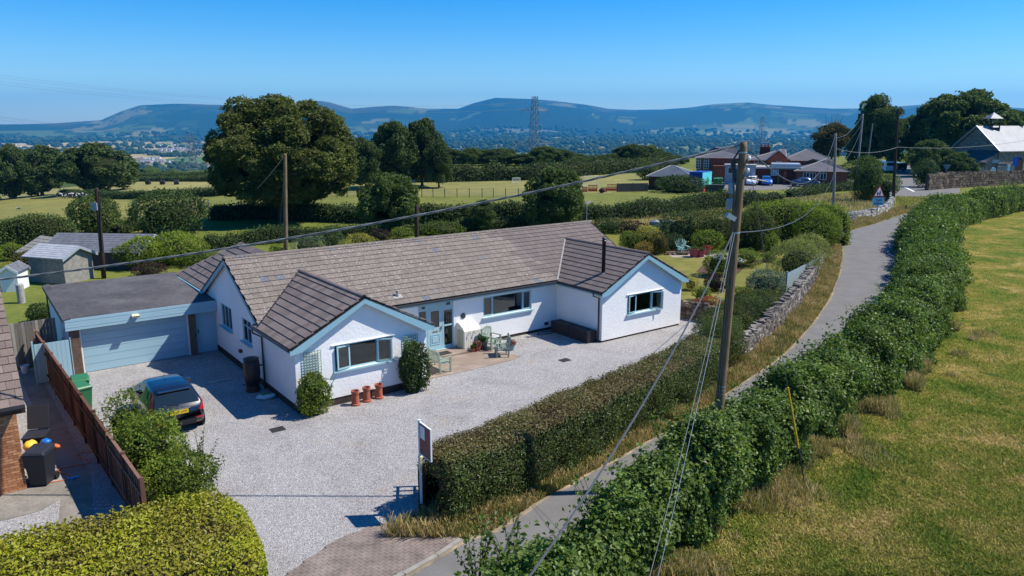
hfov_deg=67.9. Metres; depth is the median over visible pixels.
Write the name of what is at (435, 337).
door
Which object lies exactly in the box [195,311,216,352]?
side door
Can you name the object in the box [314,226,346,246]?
shrub
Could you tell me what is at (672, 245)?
shrub
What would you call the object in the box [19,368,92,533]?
yard path
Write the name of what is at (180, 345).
door panel
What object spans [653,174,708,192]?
bush
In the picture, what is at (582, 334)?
storage box
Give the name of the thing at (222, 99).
power lines
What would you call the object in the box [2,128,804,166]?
distant villages
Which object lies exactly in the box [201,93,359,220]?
oak tree
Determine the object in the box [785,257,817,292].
picket fence
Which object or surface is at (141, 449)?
shrub
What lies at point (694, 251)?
plant pot
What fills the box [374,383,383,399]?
chimney pot
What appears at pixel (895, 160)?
telegraph pole
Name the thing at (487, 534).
hazel sprig
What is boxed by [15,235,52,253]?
garden shed
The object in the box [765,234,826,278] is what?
shrub
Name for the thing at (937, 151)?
tree
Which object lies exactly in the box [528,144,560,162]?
tree
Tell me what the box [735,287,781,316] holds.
shrub
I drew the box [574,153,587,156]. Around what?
tree
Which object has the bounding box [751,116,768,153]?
electricity pylon
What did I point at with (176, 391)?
parked car
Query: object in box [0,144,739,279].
overhead cable
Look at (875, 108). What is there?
tree
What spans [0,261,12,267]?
shrub
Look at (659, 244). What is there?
shrub
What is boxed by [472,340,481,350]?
plant pot
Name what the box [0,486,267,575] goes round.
hedge
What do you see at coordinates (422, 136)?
tree
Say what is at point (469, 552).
hazel sprig
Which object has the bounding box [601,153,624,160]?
tree
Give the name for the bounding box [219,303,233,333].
window
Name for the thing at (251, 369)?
water butt
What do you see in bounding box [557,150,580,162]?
tree
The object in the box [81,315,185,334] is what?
door panel
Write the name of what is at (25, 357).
fence
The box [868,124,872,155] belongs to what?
telegraph pole
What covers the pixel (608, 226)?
shrub
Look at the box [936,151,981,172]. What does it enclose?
tree
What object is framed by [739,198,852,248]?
laurel hedge
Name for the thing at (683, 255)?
garden patio
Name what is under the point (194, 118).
ground
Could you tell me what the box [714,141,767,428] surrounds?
telegraph pole
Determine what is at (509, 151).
tree
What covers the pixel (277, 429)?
drain cover
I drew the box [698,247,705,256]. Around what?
plant pot
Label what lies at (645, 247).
shrub
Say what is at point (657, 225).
shrub
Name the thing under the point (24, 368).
bucket
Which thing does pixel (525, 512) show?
lane edge
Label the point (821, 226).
shrub
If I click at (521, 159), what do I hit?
tree
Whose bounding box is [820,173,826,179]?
window
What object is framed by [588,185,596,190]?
safety barrier
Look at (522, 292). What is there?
window
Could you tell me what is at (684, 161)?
tree
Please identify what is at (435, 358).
garden bench
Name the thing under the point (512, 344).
plant pot
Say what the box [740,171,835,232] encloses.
overhead cable
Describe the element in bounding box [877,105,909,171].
tree
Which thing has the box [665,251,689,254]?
bench
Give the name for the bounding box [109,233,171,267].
bush
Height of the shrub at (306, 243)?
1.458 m
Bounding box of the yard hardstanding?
[0,479,73,520]
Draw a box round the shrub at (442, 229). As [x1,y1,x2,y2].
[419,221,468,234]
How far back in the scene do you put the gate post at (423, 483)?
19.82 m
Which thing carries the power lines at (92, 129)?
attached to the electricity pylon at (191, 154)
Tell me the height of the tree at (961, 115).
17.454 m
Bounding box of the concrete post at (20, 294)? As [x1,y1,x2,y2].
[15,283,25,303]
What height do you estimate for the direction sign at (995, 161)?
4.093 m
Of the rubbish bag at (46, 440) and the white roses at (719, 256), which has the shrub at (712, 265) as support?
the white roses at (719, 256)
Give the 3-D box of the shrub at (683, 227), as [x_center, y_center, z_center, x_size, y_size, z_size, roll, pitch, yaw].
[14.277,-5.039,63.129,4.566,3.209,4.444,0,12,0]
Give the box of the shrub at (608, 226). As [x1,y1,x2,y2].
[593,217,626,233]
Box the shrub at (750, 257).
[737,247,763,267]
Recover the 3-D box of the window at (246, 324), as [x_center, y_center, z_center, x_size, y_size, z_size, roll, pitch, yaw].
[-10.604,1.757,30.379,0.230,1.015,1.260,-9,15,-36]
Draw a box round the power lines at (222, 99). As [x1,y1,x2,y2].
[0,75,529,112]
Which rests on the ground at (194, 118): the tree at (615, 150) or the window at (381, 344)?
the tree at (615, 150)
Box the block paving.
[285,519,457,575]
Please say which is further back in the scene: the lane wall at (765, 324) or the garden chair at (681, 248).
the garden chair at (681, 248)
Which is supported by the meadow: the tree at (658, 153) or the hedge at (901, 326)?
the hedge at (901, 326)
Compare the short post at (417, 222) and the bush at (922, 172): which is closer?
the short post at (417, 222)
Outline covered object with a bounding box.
[649,219,658,226]
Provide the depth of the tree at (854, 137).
164.12 m
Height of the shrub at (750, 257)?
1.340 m
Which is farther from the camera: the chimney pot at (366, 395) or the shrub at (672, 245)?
the shrub at (672, 245)
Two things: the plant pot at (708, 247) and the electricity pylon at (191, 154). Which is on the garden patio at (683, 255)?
the plant pot at (708, 247)
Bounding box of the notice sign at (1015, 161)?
[1012,157,1018,170]
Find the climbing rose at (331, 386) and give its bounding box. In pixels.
[306,377,335,399]
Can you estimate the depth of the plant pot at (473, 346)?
33.86 m
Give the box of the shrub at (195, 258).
[181,247,217,266]
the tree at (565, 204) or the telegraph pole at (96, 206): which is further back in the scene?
the tree at (565, 204)
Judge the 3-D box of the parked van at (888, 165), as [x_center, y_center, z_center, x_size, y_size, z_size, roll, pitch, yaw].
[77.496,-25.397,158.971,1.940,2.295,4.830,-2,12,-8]
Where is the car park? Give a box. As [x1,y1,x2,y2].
[722,179,851,189]
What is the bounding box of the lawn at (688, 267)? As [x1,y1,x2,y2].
[649,243,793,317]
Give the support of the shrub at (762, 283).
on the lawn at (688, 267)
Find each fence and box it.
[8,318,57,367]
[33,329,146,513]
[327,188,518,196]
[617,183,647,191]
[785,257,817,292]
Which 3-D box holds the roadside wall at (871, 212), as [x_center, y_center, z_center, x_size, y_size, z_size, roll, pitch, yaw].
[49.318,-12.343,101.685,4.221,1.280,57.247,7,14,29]
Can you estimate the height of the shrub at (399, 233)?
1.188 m
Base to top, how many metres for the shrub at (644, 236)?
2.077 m
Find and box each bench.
[426,348,451,373]
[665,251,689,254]
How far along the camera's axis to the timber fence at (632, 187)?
113.41 m
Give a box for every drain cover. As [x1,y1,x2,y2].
[269,426,285,432]
[559,358,570,361]
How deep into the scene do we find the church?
142.63 m
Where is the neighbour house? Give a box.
[0,289,26,495]
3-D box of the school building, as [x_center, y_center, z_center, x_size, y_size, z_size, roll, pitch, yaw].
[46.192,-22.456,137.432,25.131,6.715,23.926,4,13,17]
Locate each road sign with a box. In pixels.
[872,185,883,216]
[943,164,950,171]
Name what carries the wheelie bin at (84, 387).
on the gravel drive
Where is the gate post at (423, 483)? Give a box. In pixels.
[418,463,425,512]
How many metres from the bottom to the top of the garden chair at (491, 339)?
1.010 m
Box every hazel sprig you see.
[453,504,509,575]
[473,506,558,556]
[567,457,636,516]
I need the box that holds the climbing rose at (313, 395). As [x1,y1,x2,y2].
[294,371,334,417]
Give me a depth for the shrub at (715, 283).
46.03 m
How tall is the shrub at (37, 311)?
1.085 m
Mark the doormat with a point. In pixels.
(444, 352)
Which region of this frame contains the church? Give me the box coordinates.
[950,108,1023,171]
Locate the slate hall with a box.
[646,165,691,189]
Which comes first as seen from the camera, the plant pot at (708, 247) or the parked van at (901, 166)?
the plant pot at (708, 247)
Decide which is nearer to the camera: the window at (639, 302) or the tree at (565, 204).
the window at (639, 302)
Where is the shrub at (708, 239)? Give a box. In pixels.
[690,228,726,250]
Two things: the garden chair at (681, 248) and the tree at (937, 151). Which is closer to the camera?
the garden chair at (681, 248)
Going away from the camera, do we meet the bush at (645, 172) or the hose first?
the hose
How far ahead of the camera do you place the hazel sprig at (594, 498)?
17.11 m
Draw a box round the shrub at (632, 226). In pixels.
[616,220,649,233]
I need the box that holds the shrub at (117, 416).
[92,385,152,460]
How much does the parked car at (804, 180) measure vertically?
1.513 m
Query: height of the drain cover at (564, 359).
0.026 m
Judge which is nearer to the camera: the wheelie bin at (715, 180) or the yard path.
the yard path
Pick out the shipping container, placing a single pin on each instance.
(706, 176)
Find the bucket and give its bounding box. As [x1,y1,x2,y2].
[20,364,28,373]
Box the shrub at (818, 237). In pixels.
[784,231,833,261]
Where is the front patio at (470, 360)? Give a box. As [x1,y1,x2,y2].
[429,348,519,378]
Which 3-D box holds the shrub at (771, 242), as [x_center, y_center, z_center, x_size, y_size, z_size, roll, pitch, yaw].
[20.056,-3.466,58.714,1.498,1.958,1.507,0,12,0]
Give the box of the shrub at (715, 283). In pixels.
[703,273,726,291]
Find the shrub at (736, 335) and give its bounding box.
[694,318,750,370]
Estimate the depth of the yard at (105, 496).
21.31 m
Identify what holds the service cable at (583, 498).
attached to the telegraph pole at (734, 204)
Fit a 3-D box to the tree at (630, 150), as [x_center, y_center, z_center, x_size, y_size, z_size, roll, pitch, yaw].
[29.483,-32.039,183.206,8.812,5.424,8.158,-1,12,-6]
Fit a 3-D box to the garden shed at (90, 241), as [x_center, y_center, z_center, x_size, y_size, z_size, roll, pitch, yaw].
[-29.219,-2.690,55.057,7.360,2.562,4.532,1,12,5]
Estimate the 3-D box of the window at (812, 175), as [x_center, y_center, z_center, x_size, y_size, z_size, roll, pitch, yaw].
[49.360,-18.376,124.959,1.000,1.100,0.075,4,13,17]
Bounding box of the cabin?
[724,164,756,184]
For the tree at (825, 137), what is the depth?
184.28 m
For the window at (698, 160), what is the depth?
134.63 m
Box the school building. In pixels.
[694,144,850,185]
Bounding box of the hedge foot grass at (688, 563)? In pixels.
[640,320,1021,575]
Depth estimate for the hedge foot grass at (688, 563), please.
21.40 m
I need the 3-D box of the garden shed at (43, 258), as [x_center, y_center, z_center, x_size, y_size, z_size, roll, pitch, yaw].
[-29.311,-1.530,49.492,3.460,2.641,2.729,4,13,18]
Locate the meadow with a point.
(1015, 221)
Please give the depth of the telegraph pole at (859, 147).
120.20 m
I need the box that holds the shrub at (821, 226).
[786,205,845,246]
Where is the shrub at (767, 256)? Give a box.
[762,251,773,261]
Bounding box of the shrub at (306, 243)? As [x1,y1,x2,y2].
[288,235,330,249]
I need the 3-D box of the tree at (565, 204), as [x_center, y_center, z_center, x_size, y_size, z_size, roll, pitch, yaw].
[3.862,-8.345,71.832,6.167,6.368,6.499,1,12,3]
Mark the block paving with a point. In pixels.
(370, 551)
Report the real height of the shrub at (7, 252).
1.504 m
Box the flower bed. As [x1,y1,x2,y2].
[696,258,765,275]
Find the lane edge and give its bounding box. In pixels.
[406,213,905,575]
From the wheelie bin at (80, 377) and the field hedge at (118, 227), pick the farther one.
the field hedge at (118, 227)
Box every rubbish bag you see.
[23,439,36,450]
[40,438,51,442]
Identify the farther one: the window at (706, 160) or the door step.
the window at (706, 160)
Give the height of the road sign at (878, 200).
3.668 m
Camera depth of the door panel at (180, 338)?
32.12 m
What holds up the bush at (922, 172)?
on the ground at (194, 118)
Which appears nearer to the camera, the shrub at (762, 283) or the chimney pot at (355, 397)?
the chimney pot at (355, 397)
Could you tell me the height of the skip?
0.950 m
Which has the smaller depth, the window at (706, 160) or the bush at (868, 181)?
the bush at (868, 181)
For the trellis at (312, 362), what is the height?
1.722 m
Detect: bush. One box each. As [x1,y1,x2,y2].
[62,194,121,232]
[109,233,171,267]
[123,186,211,235]
[149,229,210,264]
[635,161,658,179]
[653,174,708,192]
[840,159,876,182]
[850,153,884,200]
[873,171,902,197]
[897,151,910,164]
[910,157,939,187]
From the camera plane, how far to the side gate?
29.87 m
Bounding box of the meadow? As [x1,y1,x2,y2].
[692,211,1023,575]
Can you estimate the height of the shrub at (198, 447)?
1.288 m
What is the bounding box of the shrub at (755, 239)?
[740,208,782,250]
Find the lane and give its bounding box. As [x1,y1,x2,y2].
[393,213,907,575]
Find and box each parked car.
[127,373,204,431]
[745,176,758,185]
[759,175,773,185]
[790,177,819,186]
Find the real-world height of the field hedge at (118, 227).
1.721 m
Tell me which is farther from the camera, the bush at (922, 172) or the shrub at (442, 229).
the bush at (922, 172)
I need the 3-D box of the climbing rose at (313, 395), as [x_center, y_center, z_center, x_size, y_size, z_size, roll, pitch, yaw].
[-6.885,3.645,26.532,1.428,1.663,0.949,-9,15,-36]
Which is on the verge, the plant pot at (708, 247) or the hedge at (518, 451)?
the hedge at (518, 451)
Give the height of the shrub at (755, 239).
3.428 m
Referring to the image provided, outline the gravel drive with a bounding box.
[86,318,704,575]
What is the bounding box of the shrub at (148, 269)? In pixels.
[130,262,167,275]
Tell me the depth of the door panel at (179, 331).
32.06 m
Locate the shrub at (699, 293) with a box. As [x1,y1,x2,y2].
[691,285,711,300]
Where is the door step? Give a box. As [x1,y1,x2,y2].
[429,346,467,360]
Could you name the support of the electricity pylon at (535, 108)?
on the ground at (194, 118)
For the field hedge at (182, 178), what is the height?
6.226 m
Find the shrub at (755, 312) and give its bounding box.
[718,294,771,326]
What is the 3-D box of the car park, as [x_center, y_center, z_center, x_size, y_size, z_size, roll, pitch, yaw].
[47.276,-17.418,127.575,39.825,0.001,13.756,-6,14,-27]
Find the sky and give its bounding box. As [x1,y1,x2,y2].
[0,0,1023,124]
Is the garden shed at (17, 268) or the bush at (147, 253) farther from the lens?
the bush at (147, 253)
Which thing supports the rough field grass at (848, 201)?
on the ground at (194, 118)
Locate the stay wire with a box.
[747,154,804,480]
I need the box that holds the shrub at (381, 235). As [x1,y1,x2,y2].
[368,228,393,240]
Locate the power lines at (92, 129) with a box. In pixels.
[0,116,192,137]
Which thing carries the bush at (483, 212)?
on the ground at (194, 118)
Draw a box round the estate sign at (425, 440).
[418,419,431,503]
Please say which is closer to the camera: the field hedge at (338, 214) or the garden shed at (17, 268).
the garden shed at (17, 268)
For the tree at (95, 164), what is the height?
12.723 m
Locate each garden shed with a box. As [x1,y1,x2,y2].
[0,260,29,291]
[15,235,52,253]
[21,243,97,283]
[46,233,167,269]
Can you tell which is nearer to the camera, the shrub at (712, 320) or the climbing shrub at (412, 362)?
the climbing shrub at (412, 362)
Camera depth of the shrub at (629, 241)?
60.97 m
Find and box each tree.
[0,143,32,198]
[17,144,63,195]
[52,142,140,190]
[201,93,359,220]
[350,136,382,185]
[353,171,419,225]
[371,119,419,178]
[404,116,442,185]
[422,138,452,187]
[449,148,464,165]
[458,147,485,165]
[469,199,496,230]
[481,148,508,164]
[498,147,515,163]
[505,153,541,164]
[521,165,585,225]
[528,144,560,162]
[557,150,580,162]
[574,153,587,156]
[580,155,600,159]
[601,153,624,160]
[611,146,626,159]
[617,144,653,159]
[640,143,664,152]
[652,151,676,157]
[676,155,689,163]
[810,113,851,158]
[844,125,873,165]
[853,93,895,164]
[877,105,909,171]
[899,88,1023,154]
[907,139,953,173]
[932,131,951,142]
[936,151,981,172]
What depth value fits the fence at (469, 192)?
104.82 m
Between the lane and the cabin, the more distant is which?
the cabin
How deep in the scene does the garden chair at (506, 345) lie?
33.13 m
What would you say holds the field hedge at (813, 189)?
on the ground at (194, 118)
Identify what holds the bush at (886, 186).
on the ground at (194, 118)
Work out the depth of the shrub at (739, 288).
42.80 m
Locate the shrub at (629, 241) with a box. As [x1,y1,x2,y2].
[618,230,640,248]
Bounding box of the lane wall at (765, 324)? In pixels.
[734,251,825,355]
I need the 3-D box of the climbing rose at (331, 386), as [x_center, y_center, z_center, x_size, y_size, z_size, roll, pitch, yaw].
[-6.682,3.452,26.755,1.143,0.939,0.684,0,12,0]
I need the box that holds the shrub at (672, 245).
[662,232,685,250]
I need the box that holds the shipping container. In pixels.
[689,171,711,191]
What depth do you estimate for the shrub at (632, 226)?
69.88 m
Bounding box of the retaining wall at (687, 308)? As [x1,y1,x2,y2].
[680,299,717,320]
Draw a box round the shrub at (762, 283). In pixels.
[744,268,787,298]
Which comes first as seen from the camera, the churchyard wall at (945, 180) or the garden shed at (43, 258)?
the garden shed at (43, 258)
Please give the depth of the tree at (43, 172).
195.08 m
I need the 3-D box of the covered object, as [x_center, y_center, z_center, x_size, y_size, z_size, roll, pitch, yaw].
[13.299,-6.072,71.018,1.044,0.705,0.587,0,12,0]
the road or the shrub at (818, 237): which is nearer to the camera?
the shrub at (818, 237)
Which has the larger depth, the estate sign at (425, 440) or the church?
the church
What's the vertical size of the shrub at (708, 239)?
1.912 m
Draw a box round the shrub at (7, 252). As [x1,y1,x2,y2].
[0,242,22,260]
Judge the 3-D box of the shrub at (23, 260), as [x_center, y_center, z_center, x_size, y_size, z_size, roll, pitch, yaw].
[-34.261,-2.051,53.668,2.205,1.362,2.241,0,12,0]
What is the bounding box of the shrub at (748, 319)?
[697,300,756,331]
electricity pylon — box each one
[176,133,209,169]
[517,96,553,153]
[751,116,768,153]
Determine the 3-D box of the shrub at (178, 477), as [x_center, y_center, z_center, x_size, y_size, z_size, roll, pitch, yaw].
[-8.912,5.006,20.392,2.313,1.591,2.504,0,12,0]
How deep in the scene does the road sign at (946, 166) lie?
119.91 m
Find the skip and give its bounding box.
[706,184,724,190]
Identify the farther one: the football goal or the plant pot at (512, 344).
the football goal
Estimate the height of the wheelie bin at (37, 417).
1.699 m
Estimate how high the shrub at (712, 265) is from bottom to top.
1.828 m
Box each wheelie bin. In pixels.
[21,404,50,444]
[21,443,59,485]
[70,373,89,382]
[74,380,92,407]
[713,178,718,183]
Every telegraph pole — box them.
[91,188,105,278]
[283,154,287,249]
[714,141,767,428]
[832,133,836,205]
[855,114,863,180]
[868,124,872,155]
[892,108,898,204]
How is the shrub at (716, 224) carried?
on the lawn at (688, 267)
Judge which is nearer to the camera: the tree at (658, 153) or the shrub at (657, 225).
the shrub at (657, 225)
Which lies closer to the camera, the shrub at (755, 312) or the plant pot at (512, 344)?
the plant pot at (512, 344)
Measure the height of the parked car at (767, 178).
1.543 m
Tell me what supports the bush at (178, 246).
on the ground at (194, 118)
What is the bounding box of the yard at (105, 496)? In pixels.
[0,367,125,543]
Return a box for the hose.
[37,451,91,485]
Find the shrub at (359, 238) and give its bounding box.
[342,232,378,243]
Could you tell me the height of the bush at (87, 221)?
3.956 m
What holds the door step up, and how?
on the front patio at (470, 360)
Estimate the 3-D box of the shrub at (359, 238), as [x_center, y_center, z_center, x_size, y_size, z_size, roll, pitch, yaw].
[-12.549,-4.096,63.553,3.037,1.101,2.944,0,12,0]
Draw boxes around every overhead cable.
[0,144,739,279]
[239,158,282,203]
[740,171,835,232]
[747,134,835,183]
[901,140,1023,147]
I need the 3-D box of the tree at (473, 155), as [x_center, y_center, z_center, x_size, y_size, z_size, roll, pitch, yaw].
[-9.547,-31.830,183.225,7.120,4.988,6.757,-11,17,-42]
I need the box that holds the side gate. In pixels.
[31,337,74,384]
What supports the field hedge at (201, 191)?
on the ground at (194, 118)
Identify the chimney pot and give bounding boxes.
[351,389,360,406]
[362,386,371,402]
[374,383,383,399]
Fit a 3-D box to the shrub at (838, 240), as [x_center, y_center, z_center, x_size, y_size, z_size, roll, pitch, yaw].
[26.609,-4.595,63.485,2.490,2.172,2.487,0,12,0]
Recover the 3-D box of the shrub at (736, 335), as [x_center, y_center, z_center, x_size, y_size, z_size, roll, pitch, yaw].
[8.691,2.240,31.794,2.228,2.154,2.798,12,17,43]
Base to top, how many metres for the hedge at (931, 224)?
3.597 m
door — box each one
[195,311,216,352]
[427,308,442,349]
[732,169,736,182]
[783,171,786,183]
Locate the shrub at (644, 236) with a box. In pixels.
[634,225,661,248]
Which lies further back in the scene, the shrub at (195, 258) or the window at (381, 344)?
the shrub at (195, 258)
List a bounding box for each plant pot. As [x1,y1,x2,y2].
[470,344,475,351]
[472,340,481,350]
[478,335,488,349]
[510,339,515,349]
[688,246,699,256]
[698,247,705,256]
[702,245,712,254]
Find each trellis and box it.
[303,350,322,390]
[404,333,417,374]
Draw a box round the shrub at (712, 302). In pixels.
[694,295,723,305]
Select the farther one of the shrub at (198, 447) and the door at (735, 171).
the door at (735, 171)
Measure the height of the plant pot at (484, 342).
0.656 m
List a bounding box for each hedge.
[0,211,78,249]
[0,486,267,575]
[57,185,220,198]
[105,215,157,233]
[138,170,209,176]
[138,174,210,181]
[202,213,582,249]
[207,188,785,223]
[362,153,680,182]
[416,334,728,522]
[453,246,970,575]
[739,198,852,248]
[781,180,858,196]
[886,181,1023,289]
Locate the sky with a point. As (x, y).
(435, 54)
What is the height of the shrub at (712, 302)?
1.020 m
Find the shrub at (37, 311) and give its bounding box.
[23,302,50,321]
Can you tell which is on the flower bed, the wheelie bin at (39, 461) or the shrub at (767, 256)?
the shrub at (767, 256)
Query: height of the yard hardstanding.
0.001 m
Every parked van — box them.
[875,161,893,171]
[896,162,906,170]
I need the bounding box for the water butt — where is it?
[243,356,260,392]
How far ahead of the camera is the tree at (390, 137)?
118.08 m
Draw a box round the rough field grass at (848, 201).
[591,190,888,225]
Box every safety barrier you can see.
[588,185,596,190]
[607,184,616,191]
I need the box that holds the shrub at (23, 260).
[10,250,28,265]
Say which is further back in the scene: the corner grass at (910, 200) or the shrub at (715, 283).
the corner grass at (910, 200)
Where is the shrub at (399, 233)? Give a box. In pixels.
[389,226,414,238]
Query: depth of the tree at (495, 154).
181.82 m
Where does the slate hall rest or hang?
on the ground at (194, 118)
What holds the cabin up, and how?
on the car park
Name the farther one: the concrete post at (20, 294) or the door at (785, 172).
the door at (785, 172)
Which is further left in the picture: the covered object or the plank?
the plank
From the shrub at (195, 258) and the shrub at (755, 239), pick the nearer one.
the shrub at (195, 258)
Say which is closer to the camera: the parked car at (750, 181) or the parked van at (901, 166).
the parked car at (750, 181)
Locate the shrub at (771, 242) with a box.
[761,230,780,255]
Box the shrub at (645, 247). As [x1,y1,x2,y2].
[634,241,653,252]
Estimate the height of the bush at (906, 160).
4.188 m
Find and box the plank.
[205,378,231,384]
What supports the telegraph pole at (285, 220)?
on the ground at (194, 118)
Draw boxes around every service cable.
[529,232,732,575]
[650,238,731,574]
[658,233,734,574]
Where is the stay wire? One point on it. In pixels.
(794, 424)
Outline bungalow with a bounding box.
[176,201,688,413]
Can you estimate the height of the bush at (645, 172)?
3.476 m
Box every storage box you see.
[551,319,577,336]
[569,325,596,343]
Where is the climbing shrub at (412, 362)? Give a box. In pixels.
[396,339,432,392]
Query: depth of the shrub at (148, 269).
50.57 m
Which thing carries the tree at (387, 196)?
on the ground at (194, 118)
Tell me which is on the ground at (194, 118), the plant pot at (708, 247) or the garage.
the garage
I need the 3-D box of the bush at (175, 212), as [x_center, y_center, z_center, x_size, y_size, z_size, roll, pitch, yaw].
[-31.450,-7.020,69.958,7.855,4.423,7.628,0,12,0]
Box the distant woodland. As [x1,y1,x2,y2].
[0,124,908,173]
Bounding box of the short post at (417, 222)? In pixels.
[415,205,418,236]
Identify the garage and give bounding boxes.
[42,272,217,374]
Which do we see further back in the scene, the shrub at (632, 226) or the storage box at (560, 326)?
the shrub at (632, 226)
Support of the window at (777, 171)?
in the school building
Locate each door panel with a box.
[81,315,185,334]
[82,320,186,341]
[82,327,186,349]
[83,334,187,356]
[84,341,187,364]
[85,348,188,371]
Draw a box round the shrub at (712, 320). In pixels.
[688,310,750,345]
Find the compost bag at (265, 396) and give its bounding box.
[256,392,275,399]
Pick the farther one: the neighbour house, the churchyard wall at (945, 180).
the churchyard wall at (945, 180)
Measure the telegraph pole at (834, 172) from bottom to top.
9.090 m
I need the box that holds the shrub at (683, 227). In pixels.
[657,208,708,246]
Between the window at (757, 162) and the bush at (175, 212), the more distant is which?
the window at (757, 162)
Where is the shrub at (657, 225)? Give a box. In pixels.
[650,222,667,238]
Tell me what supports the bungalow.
on the ground at (194, 118)
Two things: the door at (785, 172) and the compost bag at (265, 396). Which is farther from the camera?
the door at (785, 172)
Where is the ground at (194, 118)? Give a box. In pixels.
[0,98,1023,546]
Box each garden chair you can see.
[480,326,501,350]
[494,333,510,357]
[675,239,689,254]
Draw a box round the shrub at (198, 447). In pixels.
[178,428,218,473]
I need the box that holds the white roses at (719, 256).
[710,253,727,259]
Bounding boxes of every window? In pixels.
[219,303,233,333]
[239,318,252,347]
[333,336,395,373]
[482,290,533,318]
[626,290,663,315]
[696,158,700,168]
[704,158,708,168]
[754,159,761,164]
[771,170,778,175]
[809,173,815,179]
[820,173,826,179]
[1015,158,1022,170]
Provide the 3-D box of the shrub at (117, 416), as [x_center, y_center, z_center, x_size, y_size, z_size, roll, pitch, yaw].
[-11.510,4.054,22.724,1.607,2.463,1.669,12,17,44]
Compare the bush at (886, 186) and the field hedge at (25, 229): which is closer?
the field hedge at (25, 229)
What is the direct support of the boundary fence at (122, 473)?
on the ground at (194, 118)
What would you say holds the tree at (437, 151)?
on the ground at (194, 118)
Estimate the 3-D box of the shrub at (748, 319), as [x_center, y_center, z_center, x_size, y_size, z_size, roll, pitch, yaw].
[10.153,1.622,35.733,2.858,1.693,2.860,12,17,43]
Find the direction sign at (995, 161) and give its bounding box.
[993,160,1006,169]
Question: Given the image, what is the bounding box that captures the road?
[896,165,959,196]
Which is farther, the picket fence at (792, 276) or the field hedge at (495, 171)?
the field hedge at (495, 171)
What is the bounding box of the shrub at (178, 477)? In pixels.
[124,444,224,509]
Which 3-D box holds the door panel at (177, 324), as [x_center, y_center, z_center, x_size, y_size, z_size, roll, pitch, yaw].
[-15.843,1.799,32.063,4.020,0.306,0.030,-9,15,-36]
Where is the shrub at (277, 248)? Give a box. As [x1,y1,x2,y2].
[268,243,283,251]
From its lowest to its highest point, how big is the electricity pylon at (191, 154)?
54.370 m
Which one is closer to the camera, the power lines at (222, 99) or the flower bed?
the flower bed
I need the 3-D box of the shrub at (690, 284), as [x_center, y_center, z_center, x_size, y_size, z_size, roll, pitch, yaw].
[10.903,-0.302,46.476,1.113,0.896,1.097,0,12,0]
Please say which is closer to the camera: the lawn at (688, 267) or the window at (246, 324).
the window at (246, 324)
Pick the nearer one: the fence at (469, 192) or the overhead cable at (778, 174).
the overhead cable at (778, 174)
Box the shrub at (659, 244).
[647,231,669,254]
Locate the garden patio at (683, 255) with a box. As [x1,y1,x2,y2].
[666,250,716,257]
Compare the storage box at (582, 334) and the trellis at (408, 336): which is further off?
the storage box at (582, 334)
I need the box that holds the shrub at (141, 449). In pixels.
[105,406,189,484]
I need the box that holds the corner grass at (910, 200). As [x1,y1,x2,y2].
[850,195,929,230]
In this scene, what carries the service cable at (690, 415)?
attached to the telegraph pole at (734, 204)
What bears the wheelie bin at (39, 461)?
on the yard at (105, 496)
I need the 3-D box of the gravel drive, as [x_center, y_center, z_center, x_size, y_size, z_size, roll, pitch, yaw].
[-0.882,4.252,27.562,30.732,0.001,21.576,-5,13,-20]
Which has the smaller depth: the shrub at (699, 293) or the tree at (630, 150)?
the shrub at (699, 293)
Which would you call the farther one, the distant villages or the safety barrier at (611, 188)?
the distant villages
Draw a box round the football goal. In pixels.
[582,176,597,185]
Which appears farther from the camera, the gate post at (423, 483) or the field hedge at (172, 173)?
the field hedge at (172, 173)
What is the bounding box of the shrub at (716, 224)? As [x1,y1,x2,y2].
[684,206,758,248]
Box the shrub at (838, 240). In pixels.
[829,222,845,244]
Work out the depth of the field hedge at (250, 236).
66.99 m
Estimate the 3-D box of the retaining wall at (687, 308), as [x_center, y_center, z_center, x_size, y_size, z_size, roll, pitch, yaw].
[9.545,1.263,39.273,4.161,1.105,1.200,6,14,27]
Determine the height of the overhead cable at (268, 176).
10.995 m
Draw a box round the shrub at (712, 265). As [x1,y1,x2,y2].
[702,249,737,275]
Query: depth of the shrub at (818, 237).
54.54 m
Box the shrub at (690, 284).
[682,276,699,290]
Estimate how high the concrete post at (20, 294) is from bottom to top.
1.300 m
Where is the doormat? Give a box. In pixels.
[433,351,450,355]
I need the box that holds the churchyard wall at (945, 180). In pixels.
[925,170,1023,189]
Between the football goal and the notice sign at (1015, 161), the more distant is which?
the notice sign at (1015, 161)
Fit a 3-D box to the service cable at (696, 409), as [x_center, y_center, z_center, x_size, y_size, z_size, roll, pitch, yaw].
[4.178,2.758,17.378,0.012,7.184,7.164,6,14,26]
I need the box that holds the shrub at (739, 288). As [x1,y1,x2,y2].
[734,286,755,299]
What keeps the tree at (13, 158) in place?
on the ground at (194, 118)
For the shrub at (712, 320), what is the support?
on the ground at (194, 118)
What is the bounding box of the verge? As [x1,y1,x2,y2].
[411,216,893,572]
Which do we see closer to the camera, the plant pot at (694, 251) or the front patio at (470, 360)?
the front patio at (470, 360)
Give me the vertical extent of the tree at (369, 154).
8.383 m
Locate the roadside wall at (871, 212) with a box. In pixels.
[845,191,894,220]

